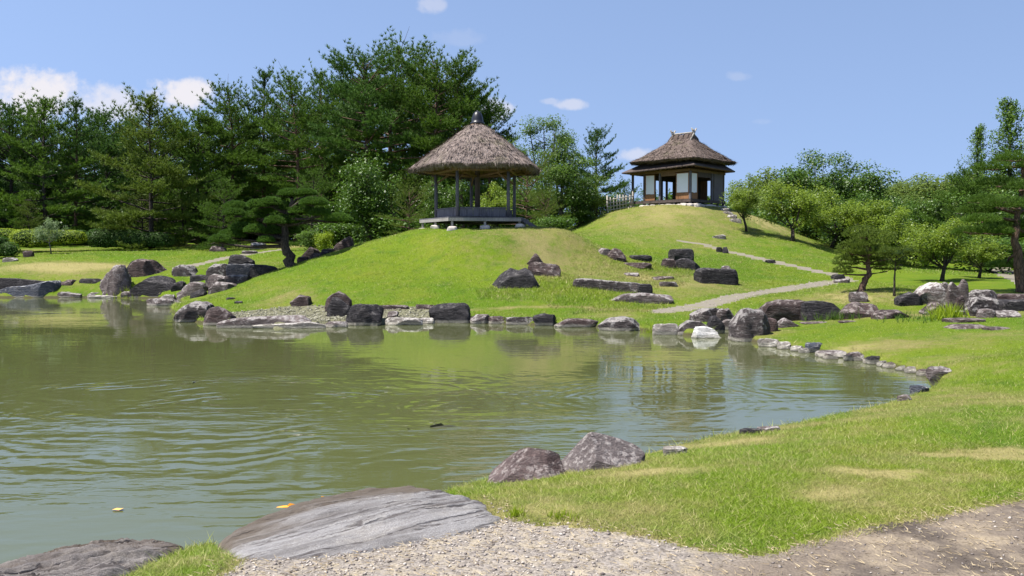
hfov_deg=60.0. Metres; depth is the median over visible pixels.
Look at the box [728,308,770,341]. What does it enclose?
boulder
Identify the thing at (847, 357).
edging stone
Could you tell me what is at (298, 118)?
pine tree
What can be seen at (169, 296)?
shore stone
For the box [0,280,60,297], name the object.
boulder
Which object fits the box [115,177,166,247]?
pine tree
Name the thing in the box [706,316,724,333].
boulder
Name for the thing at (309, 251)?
boulder
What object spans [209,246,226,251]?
lawn stone
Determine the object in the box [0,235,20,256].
round bush
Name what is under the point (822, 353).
edging stone
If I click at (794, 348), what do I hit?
edging stone
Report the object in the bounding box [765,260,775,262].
path stone
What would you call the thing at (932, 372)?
edging stone
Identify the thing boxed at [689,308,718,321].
boulder
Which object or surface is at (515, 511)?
grass tuft
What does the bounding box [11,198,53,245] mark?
pine tree
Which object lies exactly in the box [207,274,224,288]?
boulder
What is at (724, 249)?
path stone
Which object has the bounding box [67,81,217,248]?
pine tree
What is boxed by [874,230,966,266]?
shrub
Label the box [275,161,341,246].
pine tree
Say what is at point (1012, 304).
boulder
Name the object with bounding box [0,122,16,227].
pine tree
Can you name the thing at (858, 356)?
edging stone
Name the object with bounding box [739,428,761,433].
edging stone
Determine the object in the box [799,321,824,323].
stepping stone
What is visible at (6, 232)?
clipped hedge
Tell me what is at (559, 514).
grass tuft
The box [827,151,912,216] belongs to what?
spreading tree
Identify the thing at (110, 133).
pine tree
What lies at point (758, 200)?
hillside tree
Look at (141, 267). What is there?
boulder
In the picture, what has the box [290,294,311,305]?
boulder
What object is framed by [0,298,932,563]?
pond water
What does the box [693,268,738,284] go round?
boulder
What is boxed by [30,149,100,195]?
leafy tree
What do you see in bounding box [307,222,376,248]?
shrub
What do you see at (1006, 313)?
boulder
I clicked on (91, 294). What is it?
shore stone
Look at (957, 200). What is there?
leafy tree
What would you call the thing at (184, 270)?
boulder
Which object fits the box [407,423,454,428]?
carp
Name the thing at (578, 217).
shrub
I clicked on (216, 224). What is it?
pine tree
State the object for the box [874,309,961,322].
weeds
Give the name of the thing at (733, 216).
step stone
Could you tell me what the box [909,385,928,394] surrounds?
edging stone
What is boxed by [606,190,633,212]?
bamboo fence
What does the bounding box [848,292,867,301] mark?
boulder
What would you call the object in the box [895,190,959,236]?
leafy tree
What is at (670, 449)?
edging stone
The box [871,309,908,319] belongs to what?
boulder
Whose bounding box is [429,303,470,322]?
boulder
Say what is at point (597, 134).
pine tree
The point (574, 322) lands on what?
shore stone
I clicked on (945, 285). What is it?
boulder
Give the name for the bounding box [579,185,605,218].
leafy tree
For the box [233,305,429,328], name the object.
pebble shore
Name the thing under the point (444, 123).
pine tree
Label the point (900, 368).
edging stone
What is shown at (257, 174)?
leafy tree
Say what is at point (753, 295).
path gravel
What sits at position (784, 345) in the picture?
edging stone
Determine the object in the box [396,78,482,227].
pine tree
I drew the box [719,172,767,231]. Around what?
orchard tree
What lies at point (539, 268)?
boulder
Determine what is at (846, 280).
path stone
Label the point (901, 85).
sky
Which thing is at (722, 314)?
boulder
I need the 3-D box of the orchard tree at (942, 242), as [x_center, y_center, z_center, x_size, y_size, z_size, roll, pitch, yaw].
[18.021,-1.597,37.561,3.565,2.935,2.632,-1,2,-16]
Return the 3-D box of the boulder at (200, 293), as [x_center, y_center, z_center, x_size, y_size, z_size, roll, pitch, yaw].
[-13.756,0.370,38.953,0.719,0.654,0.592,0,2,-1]
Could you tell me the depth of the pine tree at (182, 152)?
65.55 m
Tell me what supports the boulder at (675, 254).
on the ground at (562, 245)
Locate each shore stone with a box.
[57,292,81,297]
[87,292,98,297]
[88,295,116,297]
[120,291,129,296]
[146,298,178,305]
[161,294,175,299]
[216,315,311,327]
[252,322,325,328]
[324,321,347,326]
[385,317,422,324]
[387,311,398,317]
[421,318,434,323]
[470,314,489,323]
[487,316,505,323]
[506,317,532,324]
[532,313,555,325]
[554,318,597,327]
[598,316,639,330]
[652,323,677,334]
[677,320,707,334]
[722,319,730,329]
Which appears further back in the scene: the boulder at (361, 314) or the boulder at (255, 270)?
the boulder at (255, 270)
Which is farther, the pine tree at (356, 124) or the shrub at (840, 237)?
the pine tree at (356, 124)
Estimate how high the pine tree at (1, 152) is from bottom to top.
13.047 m
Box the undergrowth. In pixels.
[0,177,1020,259]
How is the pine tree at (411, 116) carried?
on the ground at (562, 245)
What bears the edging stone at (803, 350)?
on the ground at (562, 245)
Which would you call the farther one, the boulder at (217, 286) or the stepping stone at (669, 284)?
the boulder at (217, 286)
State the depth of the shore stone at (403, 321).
27.18 m
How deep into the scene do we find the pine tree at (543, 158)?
54.33 m
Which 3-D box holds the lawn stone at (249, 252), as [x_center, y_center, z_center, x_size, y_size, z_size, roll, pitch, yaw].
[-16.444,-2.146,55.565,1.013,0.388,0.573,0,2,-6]
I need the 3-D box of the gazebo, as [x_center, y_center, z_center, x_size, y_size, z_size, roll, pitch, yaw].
[-1.813,-5.245,41.269,6.684,5.962,6.727,0,2,0]
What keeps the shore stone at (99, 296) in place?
on the ground at (562, 245)
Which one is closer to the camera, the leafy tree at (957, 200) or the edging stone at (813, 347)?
the edging stone at (813, 347)
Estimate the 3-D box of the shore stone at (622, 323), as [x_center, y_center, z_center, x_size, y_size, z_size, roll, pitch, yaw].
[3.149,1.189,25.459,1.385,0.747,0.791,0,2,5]
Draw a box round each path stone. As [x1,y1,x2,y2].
[712,235,725,238]
[722,247,728,252]
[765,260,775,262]
[830,274,844,279]
[833,278,849,282]
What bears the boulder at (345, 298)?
on the pebble shore at (313, 307)
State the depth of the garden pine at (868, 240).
30.13 m
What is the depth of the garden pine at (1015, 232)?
29.86 m
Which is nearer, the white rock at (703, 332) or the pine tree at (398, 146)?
the white rock at (703, 332)
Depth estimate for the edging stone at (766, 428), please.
9.84 m
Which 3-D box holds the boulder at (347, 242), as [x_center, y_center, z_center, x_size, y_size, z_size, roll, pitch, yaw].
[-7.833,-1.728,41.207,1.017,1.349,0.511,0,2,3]
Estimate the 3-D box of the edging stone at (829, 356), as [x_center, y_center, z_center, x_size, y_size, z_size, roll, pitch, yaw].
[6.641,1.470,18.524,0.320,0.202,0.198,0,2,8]
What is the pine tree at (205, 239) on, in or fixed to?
on the ground at (562, 245)
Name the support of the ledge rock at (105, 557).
on the ground at (562, 245)
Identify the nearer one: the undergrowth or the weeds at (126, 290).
the weeds at (126, 290)
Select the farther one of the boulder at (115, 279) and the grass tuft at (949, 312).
the boulder at (115, 279)
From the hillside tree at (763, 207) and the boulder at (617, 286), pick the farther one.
the hillside tree at (763, 207)
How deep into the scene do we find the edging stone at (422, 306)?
30.22 m
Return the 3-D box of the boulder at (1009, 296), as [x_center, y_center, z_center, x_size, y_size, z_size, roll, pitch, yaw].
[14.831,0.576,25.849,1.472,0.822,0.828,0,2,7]
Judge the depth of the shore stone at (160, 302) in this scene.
37.29 m
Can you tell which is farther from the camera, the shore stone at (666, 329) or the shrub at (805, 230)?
the shrub at (805, 230)
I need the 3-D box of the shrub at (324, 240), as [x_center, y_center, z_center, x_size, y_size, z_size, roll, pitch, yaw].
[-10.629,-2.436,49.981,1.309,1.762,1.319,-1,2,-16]
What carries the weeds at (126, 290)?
on the ground at (562, 245)
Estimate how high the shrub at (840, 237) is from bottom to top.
2.218 m
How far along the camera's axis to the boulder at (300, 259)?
41.01 m
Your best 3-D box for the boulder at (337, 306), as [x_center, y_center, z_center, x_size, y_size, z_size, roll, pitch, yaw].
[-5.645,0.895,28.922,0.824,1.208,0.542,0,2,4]
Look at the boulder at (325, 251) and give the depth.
41.01 m
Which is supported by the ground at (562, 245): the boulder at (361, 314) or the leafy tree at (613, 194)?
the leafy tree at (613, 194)
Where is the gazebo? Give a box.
[405,110,540,230]
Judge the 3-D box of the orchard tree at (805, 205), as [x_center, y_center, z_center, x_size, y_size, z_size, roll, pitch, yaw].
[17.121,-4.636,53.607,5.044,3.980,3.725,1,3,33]
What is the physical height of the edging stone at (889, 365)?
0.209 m
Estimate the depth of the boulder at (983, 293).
25.74 m
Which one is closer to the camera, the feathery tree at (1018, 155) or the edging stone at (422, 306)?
the edging stone at (422, 306)
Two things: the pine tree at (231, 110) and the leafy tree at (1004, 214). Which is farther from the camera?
the pine tree at (231, 110)
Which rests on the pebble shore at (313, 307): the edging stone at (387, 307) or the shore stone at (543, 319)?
the edging stone at (387, 307)
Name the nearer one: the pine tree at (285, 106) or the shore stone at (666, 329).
the shore stone at (666, 329)
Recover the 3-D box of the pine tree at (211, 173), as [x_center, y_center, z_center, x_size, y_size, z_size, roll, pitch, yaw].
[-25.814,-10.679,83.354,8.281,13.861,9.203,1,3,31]
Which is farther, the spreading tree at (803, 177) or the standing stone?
the spreading tree at (803, 177)
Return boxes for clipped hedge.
[0,228,18,240]
[9,228,87,247]
[73,228,174,247]
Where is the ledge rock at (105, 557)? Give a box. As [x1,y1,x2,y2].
[0,538,183,575]
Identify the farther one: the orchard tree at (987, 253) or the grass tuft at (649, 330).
the orchard tree at (987, 253)
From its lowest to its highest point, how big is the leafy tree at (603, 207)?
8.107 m
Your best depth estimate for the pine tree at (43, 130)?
67.02 m
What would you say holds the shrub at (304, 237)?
on the ground at (562, 245)
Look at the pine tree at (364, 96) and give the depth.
63.53 m
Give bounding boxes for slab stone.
[218,485,502,560]
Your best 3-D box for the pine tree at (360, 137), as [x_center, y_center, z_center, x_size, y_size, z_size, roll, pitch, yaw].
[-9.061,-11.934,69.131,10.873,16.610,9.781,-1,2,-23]
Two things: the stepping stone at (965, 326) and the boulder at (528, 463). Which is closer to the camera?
the boulder at (528, 463)
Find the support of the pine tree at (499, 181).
on the ground at (562, 245)
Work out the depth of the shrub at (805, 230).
59.77 m
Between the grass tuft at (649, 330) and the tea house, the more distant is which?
the tea house
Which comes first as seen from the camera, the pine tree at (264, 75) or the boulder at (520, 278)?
the boulder at (520, 278)
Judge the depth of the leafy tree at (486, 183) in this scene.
90.33 m
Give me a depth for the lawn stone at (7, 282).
44.60 m
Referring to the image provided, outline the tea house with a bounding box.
[621,128,736,207]
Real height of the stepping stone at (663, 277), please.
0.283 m
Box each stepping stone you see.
[624,262,651,268]
[624,272,638,276]
[629,255,651,262]
[651,276,673,279]
[659,282,677,286]
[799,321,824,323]
[838,320,855,322]
[941,318,985,322]
[944,324,988,328]
[981,326,1009,330]
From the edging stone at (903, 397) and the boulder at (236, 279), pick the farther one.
the boulder at (236, 279)
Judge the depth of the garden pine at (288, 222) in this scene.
39.84 m
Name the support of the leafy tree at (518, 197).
on the ground at (562, 245)
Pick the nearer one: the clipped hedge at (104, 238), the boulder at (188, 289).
the boulder at (188, 289)
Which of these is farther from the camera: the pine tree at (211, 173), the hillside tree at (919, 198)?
the hillside tree at (919, 198)
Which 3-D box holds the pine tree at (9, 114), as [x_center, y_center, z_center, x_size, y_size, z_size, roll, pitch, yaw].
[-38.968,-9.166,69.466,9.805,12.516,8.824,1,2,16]
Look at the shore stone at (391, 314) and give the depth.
28.26 m
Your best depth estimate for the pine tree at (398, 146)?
83.36 m
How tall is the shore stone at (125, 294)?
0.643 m
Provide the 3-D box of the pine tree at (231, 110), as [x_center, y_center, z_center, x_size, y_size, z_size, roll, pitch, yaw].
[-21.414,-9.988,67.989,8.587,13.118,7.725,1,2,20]
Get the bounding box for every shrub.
[30,217,68,253]
[293,228,321,249]
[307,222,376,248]
[312,231,334,251]
[361,211,441,239]
[529,213,576,229]
[562,209,595,226]
[778,218,842,238]
[807,223,857,248]
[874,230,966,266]
[950,234,1023,274]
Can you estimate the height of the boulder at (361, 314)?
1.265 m
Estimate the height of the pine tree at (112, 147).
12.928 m
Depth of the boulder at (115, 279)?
43.88 m
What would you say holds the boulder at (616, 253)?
on the ground at (562, 245)
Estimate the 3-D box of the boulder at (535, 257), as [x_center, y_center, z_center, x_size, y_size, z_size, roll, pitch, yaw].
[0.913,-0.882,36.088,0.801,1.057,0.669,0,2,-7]
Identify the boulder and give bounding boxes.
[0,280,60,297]
[61,279,75,285]
[79,278,100,283]
[99,265,131,295]
[128,259,166,276]
[129,275,175,297]
[170,281,186,291]
[171,265,197,276]
[173,301,214,322]
[176,282,207,300]
[190,275,205,281]
[190,289,206,298]
[203,306,236,325]
[205,263,227,283]
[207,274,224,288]
[208,281,236,293]
[224,275,249,283]
[226,264,254,275]
[228,254,254,263]
[248,264,277,278]
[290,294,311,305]
[297,257,308,262]
[301,247,320,257]
[309,253,319,258]
[320,249,334,255]
[325,291,351,311]
[327,297,350,316]
[333,236,353,250]
[345,303,383,325]
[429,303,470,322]
[488,447,565,482]
[492,268,539,288]
[527,253,542,264]
[528,262,560,276]
[561,432,644,471]
[573,278,639,292]
[598,248,610,255]
[607,248,625,261]
[612,293,673,303]
[637,284,652,293]
[661,258,676,268]
[668,249,693,260]
[676,258,699,270]
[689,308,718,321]
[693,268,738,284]
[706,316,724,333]
[716,308,733,320]
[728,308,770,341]
[759,299,803,320]
[768,318,777,331]
[777,318,798,327]
[800,301,840,320]
[839,302,878,319]
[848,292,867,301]
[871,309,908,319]
[894,292,921,305]
[913,282,946,304]
[919,301,945,314]
[942,282,947,288]
[954,295,964,309]
[964,297,998,315]
[969,289,996,298]
[976,308,995,317]
[995,310,1021,317]
[997,293,1023,299]
[998,299,1023,310]
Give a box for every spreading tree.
[762,148,864,213]
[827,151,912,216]
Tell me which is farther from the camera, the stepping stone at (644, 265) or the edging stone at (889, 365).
the stepping stone at (644, 265)
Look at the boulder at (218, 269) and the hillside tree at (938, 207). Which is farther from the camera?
the hillside tree at (938, 207)
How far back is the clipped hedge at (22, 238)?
58.29 m
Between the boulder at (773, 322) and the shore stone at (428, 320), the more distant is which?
the shore stone at (428, 320)
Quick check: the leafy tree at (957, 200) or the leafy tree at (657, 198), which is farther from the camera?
the leafy tree at (657, 198)
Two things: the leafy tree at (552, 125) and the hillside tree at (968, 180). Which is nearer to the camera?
the leafy tree at (552, 125)
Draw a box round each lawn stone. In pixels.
[0,278,43,288]
[2,258,18,261]
[23,251,34,256]
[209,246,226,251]
[242,251,257,253]
[250,242,265,248]
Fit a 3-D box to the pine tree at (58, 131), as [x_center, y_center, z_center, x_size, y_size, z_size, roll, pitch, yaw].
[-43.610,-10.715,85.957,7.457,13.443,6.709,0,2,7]
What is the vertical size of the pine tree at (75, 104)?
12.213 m
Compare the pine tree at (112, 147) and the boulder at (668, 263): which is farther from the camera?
the pine tree at (112, 147)
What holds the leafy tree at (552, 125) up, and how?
on the ground at (562, 245)
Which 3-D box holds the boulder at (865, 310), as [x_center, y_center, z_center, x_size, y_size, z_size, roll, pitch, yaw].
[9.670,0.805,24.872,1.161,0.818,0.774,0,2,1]
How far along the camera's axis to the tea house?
60.94 m
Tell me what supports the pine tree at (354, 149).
on the ground at (562, 245)
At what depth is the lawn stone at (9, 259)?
51.67 m
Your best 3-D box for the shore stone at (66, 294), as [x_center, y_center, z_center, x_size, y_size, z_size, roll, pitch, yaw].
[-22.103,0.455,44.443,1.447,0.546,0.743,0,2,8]
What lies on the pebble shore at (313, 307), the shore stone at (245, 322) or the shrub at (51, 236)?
the shore stone at (245, 322)
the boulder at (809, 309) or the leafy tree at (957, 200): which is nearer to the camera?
the boulder at (809, 309)
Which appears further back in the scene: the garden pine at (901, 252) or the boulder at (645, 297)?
the boulder at (645, 297)
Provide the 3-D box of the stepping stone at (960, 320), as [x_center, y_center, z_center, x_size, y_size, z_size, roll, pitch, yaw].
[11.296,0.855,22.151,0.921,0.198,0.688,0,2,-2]
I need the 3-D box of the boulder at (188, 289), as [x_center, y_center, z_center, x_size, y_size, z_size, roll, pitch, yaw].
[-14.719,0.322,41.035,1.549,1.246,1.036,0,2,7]
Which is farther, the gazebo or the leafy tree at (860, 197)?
the leafy tree at (860, 197)
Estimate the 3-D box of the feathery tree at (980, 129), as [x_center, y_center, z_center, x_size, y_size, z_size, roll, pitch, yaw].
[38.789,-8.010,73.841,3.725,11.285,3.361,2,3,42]
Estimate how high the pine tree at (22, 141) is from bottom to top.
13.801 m
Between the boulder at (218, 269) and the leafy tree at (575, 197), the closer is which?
the boulder at (218, 269)
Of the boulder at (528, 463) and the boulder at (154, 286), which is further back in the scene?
the boulder at (154, 286)
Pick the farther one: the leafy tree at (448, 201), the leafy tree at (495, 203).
the leafy tree at (448, 201)
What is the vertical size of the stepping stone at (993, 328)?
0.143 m
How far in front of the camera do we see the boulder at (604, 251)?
38.55 m
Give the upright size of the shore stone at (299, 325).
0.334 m
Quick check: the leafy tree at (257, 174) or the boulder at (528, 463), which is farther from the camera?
the leafy tree at (257, 174)
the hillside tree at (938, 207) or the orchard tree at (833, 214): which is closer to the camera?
the orchard tree at (833, 214)
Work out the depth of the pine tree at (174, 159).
80.28 m
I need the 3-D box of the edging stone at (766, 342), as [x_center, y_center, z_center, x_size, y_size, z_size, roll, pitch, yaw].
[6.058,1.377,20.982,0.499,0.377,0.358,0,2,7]
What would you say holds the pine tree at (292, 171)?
on the ground at (562, 245)
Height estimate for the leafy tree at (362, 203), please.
6.230 m
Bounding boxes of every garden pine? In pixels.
[207,187,354,266]
[831,224,903,291]
[878,244,919,295]
[949,150,1023,292]
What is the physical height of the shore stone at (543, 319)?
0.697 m
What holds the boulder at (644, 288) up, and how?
on the ground at (562, 245)
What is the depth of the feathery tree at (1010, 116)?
71.43 m
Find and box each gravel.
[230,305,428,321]
[654,281,828,311]
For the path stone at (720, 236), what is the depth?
51.52 m
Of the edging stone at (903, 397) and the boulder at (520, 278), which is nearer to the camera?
the edging stone at (903, 397)
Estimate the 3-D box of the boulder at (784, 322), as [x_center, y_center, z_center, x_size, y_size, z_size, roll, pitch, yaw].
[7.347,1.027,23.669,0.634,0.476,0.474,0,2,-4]
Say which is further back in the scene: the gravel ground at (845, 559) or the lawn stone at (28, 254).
the lawn stone at (28, 254)
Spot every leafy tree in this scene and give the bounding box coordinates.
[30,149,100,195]
[93,161,195,195]
[206,152,285,222]
[324,149,408,244]
[415,176,469,227]
[447,181,511,200]
[466,181,516,227]
[501,113,595,224]
[501,177,557,217]
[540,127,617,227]
[549,182,616,225]
[554,170,598,226]
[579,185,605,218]
[606,190,646,211]
[635,188,664,204]
[820,190,878,241]
[861,196,913,250]
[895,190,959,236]
[943,188,1021,239]
[979,189,1023,259]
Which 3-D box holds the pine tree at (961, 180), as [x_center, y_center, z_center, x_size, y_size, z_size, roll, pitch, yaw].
[31.542,-5.236,61.881,4.958,7.467,4.461,-1,2,-25]
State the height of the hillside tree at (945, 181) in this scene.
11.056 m
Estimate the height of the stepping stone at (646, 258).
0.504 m
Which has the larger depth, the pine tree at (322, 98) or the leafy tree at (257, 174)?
the leafy tree at (257, 174)
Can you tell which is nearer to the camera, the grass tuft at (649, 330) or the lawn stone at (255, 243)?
the grass tuft at (649, 330)
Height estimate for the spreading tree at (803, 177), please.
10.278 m
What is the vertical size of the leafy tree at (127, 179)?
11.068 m
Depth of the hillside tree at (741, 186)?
143.65 m
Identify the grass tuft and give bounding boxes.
[504,502,527,518]
[546,507,578,521]
[636,318,665,332]
[923,302,969,320]
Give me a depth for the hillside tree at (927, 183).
126.04 m
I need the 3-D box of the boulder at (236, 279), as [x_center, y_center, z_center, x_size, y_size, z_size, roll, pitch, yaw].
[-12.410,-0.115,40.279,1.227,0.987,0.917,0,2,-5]
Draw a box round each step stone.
[727,215,736,218]
[729,219,741,223]
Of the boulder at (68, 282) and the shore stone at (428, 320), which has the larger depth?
the boulder at (68, 282)
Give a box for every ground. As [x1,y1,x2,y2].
[0,205,1023,575]
[224,500,1023,575]
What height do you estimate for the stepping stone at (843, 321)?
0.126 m
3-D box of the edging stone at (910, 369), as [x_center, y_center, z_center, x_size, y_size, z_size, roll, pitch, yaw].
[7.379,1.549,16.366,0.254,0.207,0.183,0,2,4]
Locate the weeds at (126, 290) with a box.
[113,280,139,298]
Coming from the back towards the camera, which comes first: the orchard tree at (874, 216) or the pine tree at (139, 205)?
the pine tree at (139, 205)
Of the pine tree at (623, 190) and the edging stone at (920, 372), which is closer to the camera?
the edging stone at (920, 372)
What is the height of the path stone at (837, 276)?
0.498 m
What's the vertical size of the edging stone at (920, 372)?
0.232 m
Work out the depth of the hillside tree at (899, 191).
128.74 m
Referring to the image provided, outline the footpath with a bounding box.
[172,240,1014,312]
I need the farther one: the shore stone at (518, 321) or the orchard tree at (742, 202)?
the orchard tree at (742, 202)
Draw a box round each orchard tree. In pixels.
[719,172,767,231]
[754,180,838,241]
[807,187,868,247]
[832,198,912,250]
[869,206,935,266]
[893,216,988,280]
[952,234,1011,277]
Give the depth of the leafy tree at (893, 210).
63.15 m
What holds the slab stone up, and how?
on the ground at (562, 245)
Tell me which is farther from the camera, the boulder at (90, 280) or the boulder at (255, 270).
the boulder at (90, 280)
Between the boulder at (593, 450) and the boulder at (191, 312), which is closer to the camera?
the boulder at (593, 450)
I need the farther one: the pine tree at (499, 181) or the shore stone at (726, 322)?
the pine tree at (499, 181)
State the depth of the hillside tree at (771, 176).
137.80 m
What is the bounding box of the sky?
[0,0,1023,238]
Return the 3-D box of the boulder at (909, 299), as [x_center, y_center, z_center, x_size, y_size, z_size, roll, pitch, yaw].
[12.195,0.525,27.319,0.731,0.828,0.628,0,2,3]
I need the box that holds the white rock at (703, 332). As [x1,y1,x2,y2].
[691,326,720,337]
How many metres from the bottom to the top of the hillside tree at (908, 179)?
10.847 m
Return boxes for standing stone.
[946,279,968,308]
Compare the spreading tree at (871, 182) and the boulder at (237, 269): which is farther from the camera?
the spreading tree at (871, 182)
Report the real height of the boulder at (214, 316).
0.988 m
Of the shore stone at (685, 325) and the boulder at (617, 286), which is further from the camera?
the boulder at (617, 286)
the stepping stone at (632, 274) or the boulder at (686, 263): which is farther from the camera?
the boulder at (686, 263)
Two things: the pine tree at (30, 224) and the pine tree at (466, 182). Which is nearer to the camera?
the pine tree at (30, 224)
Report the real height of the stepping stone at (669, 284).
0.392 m
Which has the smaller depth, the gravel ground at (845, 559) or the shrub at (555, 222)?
the gravel ground at (845, 559)
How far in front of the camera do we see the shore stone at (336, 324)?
26.38 m
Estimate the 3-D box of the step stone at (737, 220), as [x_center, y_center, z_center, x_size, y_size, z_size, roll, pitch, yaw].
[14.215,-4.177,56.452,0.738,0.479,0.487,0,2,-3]
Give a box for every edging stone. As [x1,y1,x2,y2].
[380,305,408,309]
[416,304,433,308]
[663,446,687,455]
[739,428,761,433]
[757,338,778,346]
[757,426,780,431]
[777,341,790,348]
[790,346,802,350]
[798,348,809,352]
[805,342,821,352]
[815,350,846,357]
[822,354,837,358]
[843,355,852,360]
[846,352,863,360]
[865,356,879,364]
[876,361,886,366]
[882,362,895,367]
[895,365,904,370]
[897,394,911,400]
[904,366,915,372]
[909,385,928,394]
[916,369,925,375]
[925,366,950,385]
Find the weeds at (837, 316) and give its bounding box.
[802,308,861,321]
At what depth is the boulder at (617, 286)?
32.69 m
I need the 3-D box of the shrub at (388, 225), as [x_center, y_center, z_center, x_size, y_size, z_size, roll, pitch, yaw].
[-6.453,-3.221,52.023,4.547,2.530,4.513,1,2,25]
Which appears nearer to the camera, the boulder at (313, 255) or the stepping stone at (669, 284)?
the stepping stone at (669, 284)
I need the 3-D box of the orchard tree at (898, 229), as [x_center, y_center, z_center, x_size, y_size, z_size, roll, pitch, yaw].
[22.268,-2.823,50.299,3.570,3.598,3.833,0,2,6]
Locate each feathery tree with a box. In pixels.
[950,123,995,204]
[976,96,1023,215]
[1012,127,1023,195]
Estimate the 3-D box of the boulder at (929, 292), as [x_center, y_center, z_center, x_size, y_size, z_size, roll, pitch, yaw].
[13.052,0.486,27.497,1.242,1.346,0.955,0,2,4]
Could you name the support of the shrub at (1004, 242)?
on the ground at (562, 245)
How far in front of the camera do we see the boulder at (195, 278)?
44.34 m
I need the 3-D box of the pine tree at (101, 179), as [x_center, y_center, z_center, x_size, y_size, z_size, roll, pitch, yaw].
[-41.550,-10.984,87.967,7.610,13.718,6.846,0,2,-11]
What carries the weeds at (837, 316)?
on the ground at (562, 245)
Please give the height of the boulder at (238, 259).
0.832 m
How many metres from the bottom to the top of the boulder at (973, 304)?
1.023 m
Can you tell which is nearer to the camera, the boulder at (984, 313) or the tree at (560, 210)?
the boulder at (984, 313)
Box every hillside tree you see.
[724,179,750,208]
[729,191,766,210]
[741,166,786,198]
[753,191,789,212]
[883,177,944,201]
[884,179,919,203]
[893,193,923,212]
[897,172,969,210]
[908,197,965,221]
[928,173,971,193]
[936,170,997,193]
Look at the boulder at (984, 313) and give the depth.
22.98 m
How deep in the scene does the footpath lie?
36.60 m
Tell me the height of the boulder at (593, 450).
0.461 m
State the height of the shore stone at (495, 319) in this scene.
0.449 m
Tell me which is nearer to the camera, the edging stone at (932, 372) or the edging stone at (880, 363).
the edging stone at (932, 372)
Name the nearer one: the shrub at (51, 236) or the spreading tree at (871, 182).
the shrub at (51, 236)
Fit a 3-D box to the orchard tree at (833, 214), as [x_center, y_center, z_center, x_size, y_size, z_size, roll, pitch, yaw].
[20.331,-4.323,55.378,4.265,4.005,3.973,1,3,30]
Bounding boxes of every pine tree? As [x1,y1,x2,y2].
[0,87,112,245]
[0,98,79,241]
[0,103,68,221]
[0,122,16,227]
[0,144,9,224]
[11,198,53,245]
[28,92,116,245]
[34,113,101,199]
[36,100,156,231]
[56,111,122,193]
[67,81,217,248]
[84,107,176,231]
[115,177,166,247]
[126,115,212,236]
[142,97,259,243]
[153,165,215,244]
[173,113,250,242]
[185,169,247,250]
[189,73,293,242]
[192,107,294,241]
[219,58,303,237]
[222,61,352,241]
[249,99,304,240]
[266,92,353,234]
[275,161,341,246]
[278,58,354,233]
[287,60,388,237]
[303,25,425,241]
[324,26,454,230]
[325,101,405,222]
[326,73,441,220]
[353,34,499,226]
[364,65,473,228]
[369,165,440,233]
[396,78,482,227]
[407,47,516,227]
[423,93,525,227]
[463,90,527,224]
[494,135,566,226]
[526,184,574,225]
[559,122,631,221]
[604,175,641,211]
[920,159,1001,262]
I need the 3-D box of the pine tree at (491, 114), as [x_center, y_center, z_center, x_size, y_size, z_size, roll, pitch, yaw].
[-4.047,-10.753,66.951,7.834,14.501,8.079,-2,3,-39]
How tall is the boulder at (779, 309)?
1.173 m
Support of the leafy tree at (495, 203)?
on the ground at (562, 245)
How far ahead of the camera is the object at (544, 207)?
51.78 m
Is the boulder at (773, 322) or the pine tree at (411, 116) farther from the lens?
the pine tree at (411, 116)
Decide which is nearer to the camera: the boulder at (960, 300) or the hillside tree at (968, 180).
the boulder at (960, 300)
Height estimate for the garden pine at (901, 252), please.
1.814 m
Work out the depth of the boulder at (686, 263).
39.12 m
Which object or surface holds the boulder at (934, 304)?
on the ground at (562, 245)
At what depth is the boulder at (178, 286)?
43.53 m
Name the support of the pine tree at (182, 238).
on the ground at (562, 245)
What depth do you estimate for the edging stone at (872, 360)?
17.57 m
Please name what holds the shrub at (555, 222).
on the ground at (562, 245)

